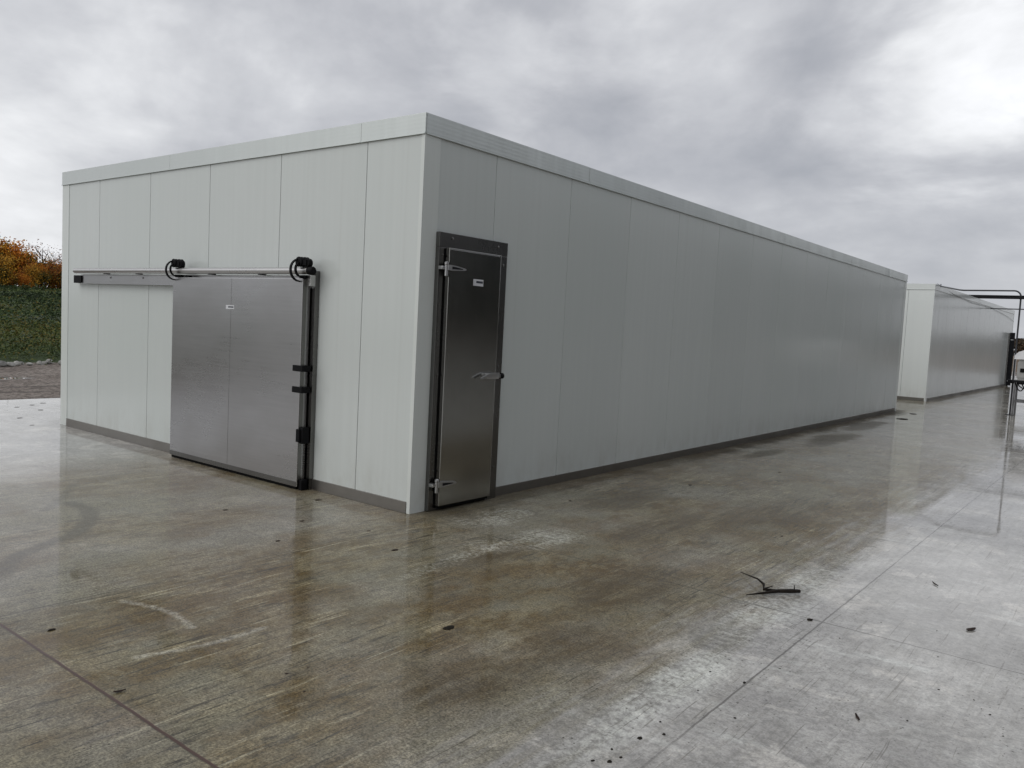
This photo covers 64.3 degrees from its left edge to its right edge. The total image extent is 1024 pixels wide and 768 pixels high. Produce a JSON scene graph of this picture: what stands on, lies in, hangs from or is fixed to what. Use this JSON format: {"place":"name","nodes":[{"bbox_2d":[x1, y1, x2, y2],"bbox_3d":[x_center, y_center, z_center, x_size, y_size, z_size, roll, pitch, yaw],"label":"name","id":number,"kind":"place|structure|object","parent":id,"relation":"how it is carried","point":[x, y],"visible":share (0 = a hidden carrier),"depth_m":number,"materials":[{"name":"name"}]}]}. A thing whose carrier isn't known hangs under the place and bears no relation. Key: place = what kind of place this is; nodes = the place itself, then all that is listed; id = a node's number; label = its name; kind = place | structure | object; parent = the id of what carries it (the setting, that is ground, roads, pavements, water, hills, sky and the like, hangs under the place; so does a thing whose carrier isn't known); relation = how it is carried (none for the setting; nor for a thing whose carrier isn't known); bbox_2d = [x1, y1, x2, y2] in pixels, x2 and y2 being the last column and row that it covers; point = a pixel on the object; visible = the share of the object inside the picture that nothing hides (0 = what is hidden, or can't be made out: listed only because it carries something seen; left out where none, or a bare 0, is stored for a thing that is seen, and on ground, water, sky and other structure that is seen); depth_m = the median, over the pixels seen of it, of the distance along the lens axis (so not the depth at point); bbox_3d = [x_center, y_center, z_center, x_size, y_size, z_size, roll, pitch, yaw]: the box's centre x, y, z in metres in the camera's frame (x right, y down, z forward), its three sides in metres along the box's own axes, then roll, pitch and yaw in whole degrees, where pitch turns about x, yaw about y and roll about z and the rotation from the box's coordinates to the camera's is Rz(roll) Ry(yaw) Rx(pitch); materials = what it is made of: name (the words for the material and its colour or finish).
{"place":"outdoors","nodes":[
{"label":"outdoors","id":0,"kind":"place"},
{"bbox_2d":[0,288,61,362],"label":"green hillside","id":1,"kind":"structure","parent":0,"point":[37,358],"depth_m":26.71,"materials":[{"name":"plant"}]},
{"bbox_2d":[0,265,14,285],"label":"olive leaved tree","id":2,"kind":"object","parent":1,"relation":"on","point":[2,273],"visible":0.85,"depth_m":120.59,"materials":[{"name":"brown plant"}]},
{"bbox_2d":[2,269,16,284],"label":"rusty leaved tree","id":3,"kind":"object","parent":1,"relation":"on","point":[10,278],"visible":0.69,"depth_m":121.92,"materials":[{"name":"brown plant"}]},
{"bbox_2d":[0,255,20,284],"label":"golden tree","id":4,"kind":"object","parent":1,"relation":"on","point":[5,263],"visible":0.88,"depth_m":121.35,"materials":[{"name":"orange plant"}]},
{"bbox_2d":[4,275,18,287],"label":"olive leaved tree","id":5,"kind":"object","parent":1,"relation":"on","point":[15,280],"visible":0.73,"depth_m":122.79,"materials":[{"name":"brown plant"}]},
{"bbox_2d":[0,236,36,280],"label":"golden tree","id":6,"kind":"object","parent":1,"relation":"on","point":[2,249],"visible":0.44,"depth_m":128.29,"materials":[{"name":"orange plant"}]},
{"bbox_2d":[0,232,39,285],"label":"orange leaved tree","id":7,"kind":"object","parent":1,"relation":"on","point":[16,250],"visible":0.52,"depth_m":128.91,"materials":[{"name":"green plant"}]},
{"bbox_2d":[17,273,34,287],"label":"orange leaved tree","id":8,"kind":"object","parent":1,"relation":"on","point":[26,278],"visible":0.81,"depth_m":123.67,"materials":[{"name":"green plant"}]},
{"bbox_2d":[12,249,45,279],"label":"golden tree","id":9,"kind":"object","parent":1,"relation":"on","point":[33,255],"visible":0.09,"depth_m":132.40,"materials":[{"name":"brown plant"}]},
{"bbox_2d":[14,260,43,286],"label":"rusty leaved tree","id":10,"kind":"object","parent":1,"relation":"on","point":[24,272],"visible":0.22,"depth_m":125.40,"materials":[{"name":"brown plant"}]},
{"bbox_2d":[0,283,61,364],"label":"field weeds","id":11,"kind":"object","parent":1,"relation":"on","point":[26,296],"visible":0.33,"depth_m":34.81,"materials":[{"name":"green plant"}]},
{"bbox_2d":[23,242,39,267],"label":"rusty leaved tree","id":12,"kind":"object","parent":1,"relation":"on","point":[30,249],"visible":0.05,"depth_m":133.76,"materials":[{"name":"brown plant"}]},
{"bbox_2d":[20,264,47,288],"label":"golden tree","id":13,"kind":"object","parent":1,"relation":"on","point":[31,271],"visible":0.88,"depth_m":124.84,"materials":[{"name":"orange plant"}]},
{"bbox_2d":[24,265,54,288],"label":"olive leaved tree","id":14,"kind":"object","parent":1,"relation":"on","point":[46,276],"visible":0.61,"depth_m":126.99,"materials":[{"name":"brown plant"}]},
{"bbox_2d":[29,259,50,288],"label":"orange leaved tree","id":15,"kind":"object","parent":1,"relation":"on","point":[42,272],"visible":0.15,"depth_m":128.62,"materials":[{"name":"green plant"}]},
{"bbox_2d":[24,253,59,282],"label":"olive leaved tree","id":16,"kind":"object","parent":1,"relation":"on","point":[45,260],"visible":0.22,"depth_m":131.79,"materials":[{"name":"brown plant"}]},
{"bbox_2d":[33,239,55,286],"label":"bare tree","id":17,"kind":"object","parent":1,"relation":"on","point":[42,252],"visible":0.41,"depth_m":136.38,"materials":[{"name":"brown plant"}]},
{"bbox_2d":[41,247,61,262],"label":"bare tree","id":18,"kind":"object","parent":1,"relation":"on","point":[56,257],"visible":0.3,"depth_m":138.84,"materials":[{"name":"brown plant"}]},
{"bbox_2d":[43,269,60,287],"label":"golden tree","id":19,"kind":"object","parent":1,"relation":"on","point":[50,285],"visible":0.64,"depth_m":129.11,"materials":[{"name":"brown plant"}]},
{"bbox_2d":[46,256,61,288],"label":"rusty leaved tree","id":20,"kind":"object","parent":1,"relation":"on","point":[60,270],"visible":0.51,"depth_m":128.84,"materials":[{"name":"brown plant"}]},
{"bbox_2d":[49,270,61,285],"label":"olive leaved tree","id":21,"kind":"object","parent":1,"relation":"on","point":[60,277],"visible":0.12,"depth_m":128.17,"materials":[{"name":"brown plant"}]},
{"bbox_2d":[60,112,907,513],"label":"cold storage building","id":22,"kind":"structure","parent":0,"point":[418,312],"depth_m":8.70,"materials":[{"name":"paint"}]},
{"bbox_2d":[165,257,312,488],"bbox_3d":[-2.908,-0.186,8.457,2.417,2.235,0.205,6,5,38],"label":"sliding door","id":23,"kind":"structure","parent":22,"relation":"in","point":[239,368],"depth_m":8.37,"materials":[{"name":"silver metal"}]},
{"bbox_2d":[433,248,500,508],"bbox_3d":[-0.402,-0.046,7.485,0.057,2.320,0.726,6,5,38],"label":"insulated door","id":24,"kind":"structure","parent":22,"relation":"in","point":[470,298],"depth_m":7.43,"materials":[{"name":"silver metal"}]},
{"bbox_2d":[0,363,1016,399],"bbox_3d":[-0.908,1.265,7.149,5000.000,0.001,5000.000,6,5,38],"label":"gravel ground","id":25,"kind":"structure","parent":0,"point":[33,381],"depth_m":18.15,"materials":[{"name":"gravel"}]},
{"bbox_2d":[0,361,6,366],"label":"rock","id":26,"kind":"object","parent":25,"relation":"on","point":[3,363],"visible":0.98,"depth_m":21.77,"materials":[{"name":"grey stone"}]},
{"bbox_2d":[7,362,15,366],"bbox_3d":[-13.550,-0.536,22.009,0.210,0.127,0.273,4,4,19],"label":"rock","id":27,"kind":"object","parent":25,"relation":"on","point":[11,364],"visible":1,"depth_m":21.95,"materials":[{"name":"grey stone"}]},
{"bbox_2d":[0,376,1023,767],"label":"concrete slab","id":28,"kind":"structure","parent":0,"point":[198,614],"depth_m":4.86,"materials":[{"name":"grey concrete"}]},
{"bbox_2d":[443,625,453,629],"bbox_3d":[-0.350,1.357,4.539,0.050,0.007,0.084,7,6,44],"label":"mud clod","id":29,"kind":"object","parent":28,"relation":"on","point":[448,627],"visible":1,"depth_m":4.53,"materials":[{"name":"brown soil"}]},
{"bbox_2d":[741,572,800,594],"bbox_3d":[1.679,1.354,5.620,0.409,0.044,0.474,2,4,-14],"label":"broken branch","id":30,"kind":"object","parent":28,"relation":"on","point":[766,590],"visible":1,"depth_m":5.42,"materials":[{"name":"brown wood"}]},
{"bbox_2d":[897,283,1014,401],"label":"cold storage building","id":31,"kind":"structure","parent":28,"relation":"on","point":[953,345],"depth_m":27.19,"materials":[{"name":"silver metal"}]},
{"bbox_2d":[970,295,1023,298],"bbox_3d":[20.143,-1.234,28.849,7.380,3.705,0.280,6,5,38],"label":"dark roof beam","id":32,"kind":"structure","parent":31,"relation":"on","point":[997,296],"depth_m":30.36,"materials":[{"name":"metal"}]},
{"bbox_2d":[990,308,1023,309],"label":"thin conduit","id":33,"kind":"object","parent":31,"relation":"attached to","point":[1006,308],"visible":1,"depth_m":32.64,"materials":[{"name":"grey metal"}]},
{"bbox_2d":[1005,333,1014,385],"bbox_3d":[23.243,-1.160,37.981,0.194,2.460,0.110,6,5,38],"label":"insulated door","id":34,"kind":"structure","parent":31,"relation":"in","point":[1012,335],"depth_m":37.95,"materials":[{"name":"paint"}]},
{"bbox_2d":[940,284,1022,414],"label":"overhead pipe","id":35,"kind":"object","parent":28,"relation":"on","point":[1020,297],"visible":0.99,"depth_m":21.27,"materials":[{"name":"metal"}]},
{"bbox_2d":[1007,351,1023,415],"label":"equipment stand","id":36,"kind":"object","parent":28,"relation":"on","point":[1020,372],"visible":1,"depth_m":20.93,"materials":[{"name":"black metal"}]},
{"bbox_2d":[1016,362,1023,377],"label":"cabinet door","id":37,"kind":"structure","parent":36,"relation":"in","point":[1020,364],"depth_m":20.91,"materials":[{"name":"white metal"}]},
{"bbox_2d":[0,0,1023,349],"label":"sky","id":38,"kind":"structure","parent":0,"point":[889,134],"materials":[{"name":"grey"}]},
{"bbox_2d":[1012,356,1018,371],"bbox_3d":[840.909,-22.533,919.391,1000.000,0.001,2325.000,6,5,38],"label":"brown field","id":39,"kind":"structure","parent":0,"point":[1017,360],"depth_m":103.20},
{"bbox_2d":[1013,338,1023,355],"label":"woodland","id":40,"kind":"object","parent":39,"relation":"on","point":[1020,345],"visible":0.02,"depth_m":253.89,"materials":[{"name":"brown plant"}]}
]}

